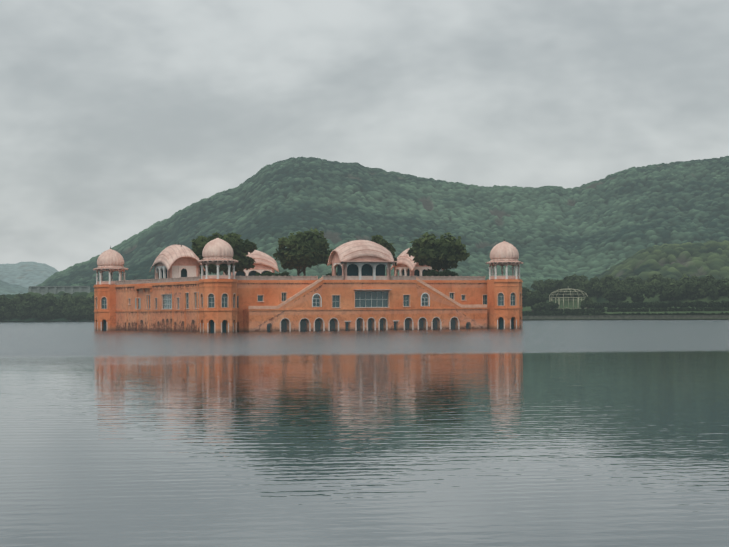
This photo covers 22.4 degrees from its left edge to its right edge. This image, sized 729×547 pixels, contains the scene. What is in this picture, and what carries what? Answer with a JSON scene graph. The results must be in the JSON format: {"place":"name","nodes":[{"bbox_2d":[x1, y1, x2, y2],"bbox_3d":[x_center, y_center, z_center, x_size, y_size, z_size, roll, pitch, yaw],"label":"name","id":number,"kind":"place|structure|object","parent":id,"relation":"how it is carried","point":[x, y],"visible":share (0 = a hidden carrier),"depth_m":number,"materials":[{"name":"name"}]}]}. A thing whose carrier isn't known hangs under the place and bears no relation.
{"place":"outdoors","nodes":[
{"label":"outdoors","id":0,"kind":"place"},
{"bbox_2d":[0,280,27,294],"bbox_3d":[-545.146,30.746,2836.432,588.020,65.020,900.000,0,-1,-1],"label":"hill","id":1,"kind":"structure","parent":0,"point":[6,288],"depth_m":2858.38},
{"bbox_2d":[0,262,58,287],"bbox_3d":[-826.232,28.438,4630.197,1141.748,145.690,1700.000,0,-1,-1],"label":"hill","id":2,"kind":"structure","parent":0,"point":[25,274],"depth_m":4688.49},
{"bbox_2d":[97,238,518,267],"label":"domes","id":3,"kind":"structure","parent":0,"point":[217,248],"depth_m":416.60,"materials":[{"name":"stone"}]},
{"bbox_2d":[0,320,728,546],"bbox_3d":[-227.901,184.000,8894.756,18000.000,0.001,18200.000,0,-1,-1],"label":"lake water","id":4,"kind":"structure","parent":0,"point":[572,433],"depth_m":63.48,"materials":[{"name":"grey liquid"}]},
{"bbox_2d":[116,280,487,331],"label":"palace wall","id":5,"kind":"structure","parent":4,"relation":"in","point":[247,293],"depth_m":415.12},
{"bbox_2d":[96,291,514,308],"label":"windows","id":6,"kind":"structure","parent":5,"relation":"attached to","point":[335,301],"depth_m":405.07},
{"bbox_2d":[93,247,522,331],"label":"jal mahal trim","id":7,"kind":"structure","parent":5,"relation":"attached to","point":[191,266],"depth_m":409.60,"materials":[{"name":"orange stone"}]},
{"bbox_2d":[94,284,115,329],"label":"tower","id":8,"kind":"structure","parent":7,"relation":"attached to","point":[109,294],"depth_m":447.12,"materials":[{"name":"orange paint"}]},
{"bbox_2d":[116,284,198,331],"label":"wall stains","id":9,"kind":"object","parent":7,"relation":"attached to","point":[159,329],"visible":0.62,"depth_m":418.62,"materials":[{"name":"brown"}]},
{"bbox_2d":[149,245,204,271],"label":"curved roof","id":10,"kind":"structure","parent":7,"relation":"on","point":[168,251],"depth_m":417.03,"materials":[{"name":"stone"}]},
{"bbox_2d":[199,279,236,331],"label":"tower","id":11,"kind":"structure","parent":7,"relation":"attached to","point":[217,318],"depth_m":384.88,"materials":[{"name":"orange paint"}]},
{"bbox_2d":[246,250,278,271],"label":"curved roof","id":12,"kind":"structure","parent":7,"relation":"attached to","point":[258,254],"depth_m":462.53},
{"bbox_2d":[162,264,425,277],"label":"arches","id":13,"kind":"structure","parent":7,"relation":"on","point":[352,269],"depth_m":406.24,"materials":[{"name":"stone"}]},
{"bbox_2d":[191,228,469,275],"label":"trees","id":14,"kind":"object","parent":7,"relation":"attached to","point":[308,248],"depth_m":426.81,"materials":[{"name":"green plant"}]},
{"bbox_2d":[327,240,394,265],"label":"curved roof","id":15,"kind":"structure","parent":7,"relation":"attached to","point":[350,247],"depth_m":404.28,"materials":[{"name":"stone"}]},
{"bbox_2d":[255,283,481,330],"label":"jal mahal stains","id":16,"kind":"object","parent":7,"relation":"attached to","point":[357,326],"visible":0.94,"depth_m":400.13,"materials":[{"name":"brown"}]},
{"bbox_2d":[391,247,441,271],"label":"curved roof","id":17,"kind":"structure","parent":7,"relation":"on","point":[409,263],"depth_m":445.19,"materials":[{"name":"stone"}]},
{"bbox_2d":[487,279,521,328],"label":"tower","id":18,"kind":"structure","parent":7,"relation":"attached to","point":[506,315],"depth_m":416.11,"materials":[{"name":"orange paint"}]},
{"bbox_2d":[0,283,728,320],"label":"shore land","id":19,"kind":"structure","parent":0,"point":[655,298],"depth_m":781.83,"materials":[{"name":"green plant"}]},
{"bbox_2d":[0,274,728,321],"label":"shore trees","id":20,"kind":"object","parent":19,"relation":"on","point":[611,290],"depth_m":759.52,"materials":[{"name":"green plant"}]},
{"bbox_2d":[549,287,587,310],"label":"pavilion","id":21,"kind":"structure","parent":19,"relation":"on","point":[560,291],"depth_m":747.08,"materials":[{"name":"beige paint"}]},
{"bbox_2d":[0,0,728,270],"label":"sky","id":22,"kind":"structure","parent":0,"point":[118,117],"materials":[{"name":"grey"}]},
{"bbox_2d":[243,280,486,331],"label":"palace facade","id":23,"kind":"structure","parent":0,"point":[254,320],"depth_m":403.69,"materials":[{"name":"orange stone"}]},
{"bbox_2d":[36,156,728,291],"bbox_3d":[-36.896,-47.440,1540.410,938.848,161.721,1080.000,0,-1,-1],"label":"hill","id":24,"kind":"structure","parent":0,"point":[592,229],"depth_m":1584.35,"materials":[{"name":"green plant"}]},
{"bbox_2d":[28,286,89,294],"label":"distant building","id":25,"kind":"structure","parent":24,"relation":"on","point":[42,290],"depth_m":1175.20,"materials":[{"name":"grey"}]},
{"bbox_2d":[522,315,728,319],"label":"shoreline","id":26,"kind":"structure","parent":0,"point":[643,317],"depth_m":687.45,"materials":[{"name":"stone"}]},
{"bbox_2d":[590,240,728,280],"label":"hill","id":27,"kind":"structure","parent":0,"point":[690,259],"depth_m":1139.24,"materials":[{"name":"green plant"}]}
]}

